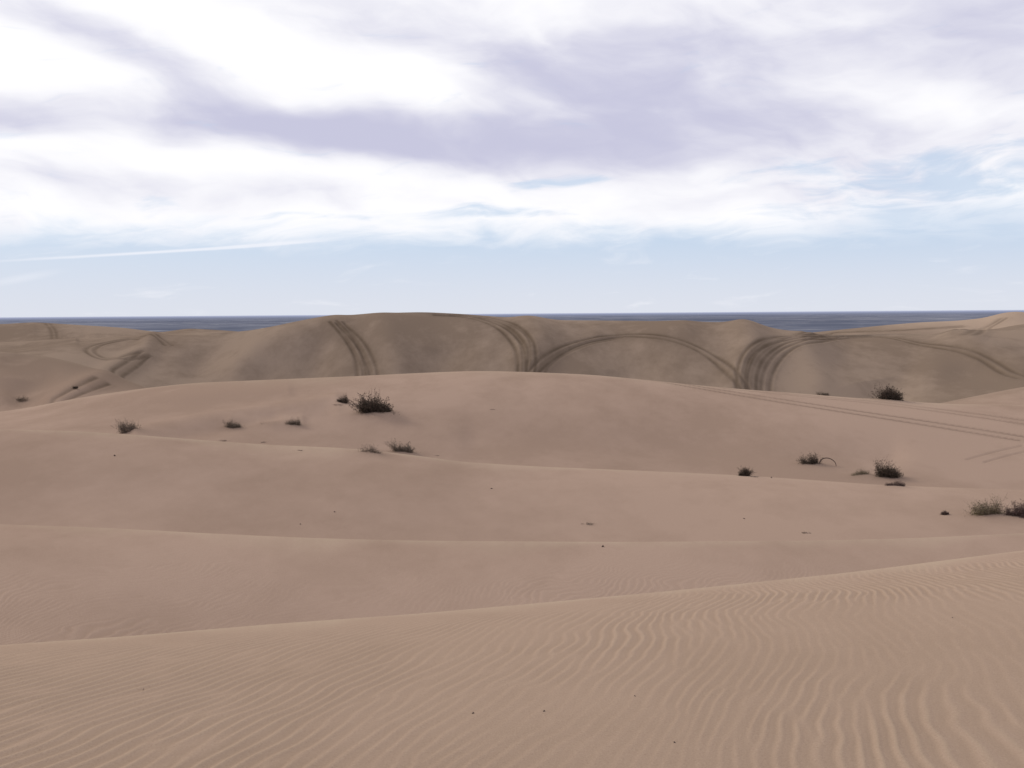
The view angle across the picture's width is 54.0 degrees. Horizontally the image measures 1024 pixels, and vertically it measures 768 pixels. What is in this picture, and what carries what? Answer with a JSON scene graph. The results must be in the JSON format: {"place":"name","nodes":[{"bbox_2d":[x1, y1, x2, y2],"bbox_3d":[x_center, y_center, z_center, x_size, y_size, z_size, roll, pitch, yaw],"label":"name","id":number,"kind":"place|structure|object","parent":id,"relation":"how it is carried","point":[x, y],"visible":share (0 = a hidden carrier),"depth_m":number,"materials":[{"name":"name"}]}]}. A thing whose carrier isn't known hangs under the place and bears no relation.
{"place":"outdoors","nodes":[
{"label":"outdoors","id":0,"kind":"place"},
{"bbox_2d":[0,312,1023,767],"bbox_3d":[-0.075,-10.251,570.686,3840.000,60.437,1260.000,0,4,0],"label":"sand dunes","id":1,"kind":"structure","parent":0,"point":[182,584],"depth_m":18.75,"materials":[{"name":"beige sand"}]},
{"bbox_2d":[15,394,30,401],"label":"desert shrub","id":2,"kind":"object","parent":1,"relation":"on","point":[22,398],"visible":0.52,"depth_m":129.36,"materials":[{"name":"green plant"}]},
{"bbox_2d":[110,419,140,432],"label":"dry grass tuft","id":3,"kind":"object","parent":1,"relation":"on","point":[123,428],"visible":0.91,"depth_m":67.43,"materials":[{"name":"grey plant"}]},
{"bbox_2d":[222,419,244,427],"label":"sagebrush","id":4,"kind":"object","parent":1,"relation":"on","point":[232,425],"visible":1,"depth_m":72.08,"materials":[{"name":"grey plant"}]},
{"bbox_2d":[285,418,305,425],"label":"sagebrush","id":5,"kind":"object","parent":1,"relation":"on","point":[292,422],"visible":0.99,"depth_m":72.68,"materials":[{"name":"grey plant"}]},
{"bbox_2d":[336,393,350,402],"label":"desert shrub","id":6,"kind":"object","parent":1,"relation":"on","point":[344,400],"visible":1,"depth_m":80.89,"materials":[{"name":"green plant"}]},
{"bbox_2d":[358,444,382,452],"bbox_3d":[-6.330,2.834,44.205,1.745,0.681,1.163,0,4,0],"label":"dry grass tuft","id":7,"kind":"object","parent":1,"relation":"on","point":[371,450],"visible":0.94,"depth_m":44.04,"materials":[{"name":"grey plant"}]},
{"bbox_2d":[347,389,399,414],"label":"creosote bush","id":8,"kind":"object","parent":1,"relation":"on","point":[365,407],"visible":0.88,"depth_m":76.59,"materials":[{"name":"green plant"}]},
{"bbox_2d":[384,438,416,452],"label":"sagebrush","id":9,"kind":"object","parent":1,"relation":"on","point":[400,448],"visible":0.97,"depth_m":65.72,"materials":[{"name":"grey plant"}]},
{"bbox_2d":[736,465,756,475],"bbox_3d":[10.429,3.887,45.000,0.929,0.533,0.683,-3,5,-33],"label":"desert shrub","id":10,"kind":"object","parent":1,"relation":"on","point":[746,472],"visible":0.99,"depth_m":44.92,"materials":[{"name":"green plant"}]},
{"bbox_2d":[795,451,822,464],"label":"desert shrub","id":11,"kind":"object","parent":1,"relation":"on","point":[810,460],"visible":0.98,"depth_m":68.03,"materials":[{"name":"green plant"}]},
{"bbox_2d":[817,390,830,395],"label":"sagebrush","id":12,"kind":"object","parent":1,"relation":"on","point":[826,393],"visible":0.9,"depth_m":183.66,"materials":[{"name":"grey plant"}]},
{"bbox_2d":[851,469,871,475],"bbox_3d":[22.405,5.678,64.136,1.837,0.780,1.675,-4,5,-39],"label":"green desert shrub","id":13,"kind":"object","parent":1,"relation":"on","point":[863,473],"visible":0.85,"depth_m":64.15,"materials":[{"name":"green plant"}]},
{"bbox_2d":[868,384,903,400],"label":"creosote bush","id":14,"kind":"object","parent":1,"relation":"on","point":[887,393],"visible":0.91,"depth_m":93.12,"materials":[{"name":"green plant"}]},
{"bbox_2d":[872,459,903,479],"bbox_3d":[23.637,5.304,63.512,3.017,1.786,2.251,0,4,0],"label":"creosote bush","id":15,"kind":"object","parent":1,"relation":"on","point":[892,472],"visible":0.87,"depth_m":63.30,"materials":[{"name":"green plant"}]},
{"bbox_2d":[884,480,904,485],"bbox_3d":[15.587,4.113,41.209,1.202,0.402,0.956,0,4,0],"label":"dead shrub","id":16,"kind":"object","parent":1,"relation":"on","point":[898,483],"visible":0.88,"depth_m":41.13,"materials":[{"name":"brown plant"}]},
{"bbox_2d":[963,493,1013,515],"bbox_3d":[16.010,4.078,33.742,1.690,0.932,1.268,0,4,0],"label":"green desert shrub","id":17,"kind":"object","parent":1,"relation":"on","point":[978,510],"visible":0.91,"depth_m":33.70,"materials":[{"name":"green plant"}]},
{"bbox_2d":[1003,500,1023,517],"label":"dead shrub","id":18,"kind":"object","parent":1,"relation":"on","point":[1018,512],"visible":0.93,"depth_m":33.38,"materials":[{"name":"brown plant"}]},
{"bbox_2d":[0,310,1023,331],"bbox_3d":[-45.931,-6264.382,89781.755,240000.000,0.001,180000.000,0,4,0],"label":"sea","id":19,"kind":"structure","parent":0,"point":[812,321],"depth_m":8147.86,"materials":[{"name":"blue liquid"}]},
{"bbox_2d":[0,0,1023,316],"label":"sky","id":20,"kind":"structure","parent":0,"point":[158,157],"materials":[{"name":"white"}]}
]}

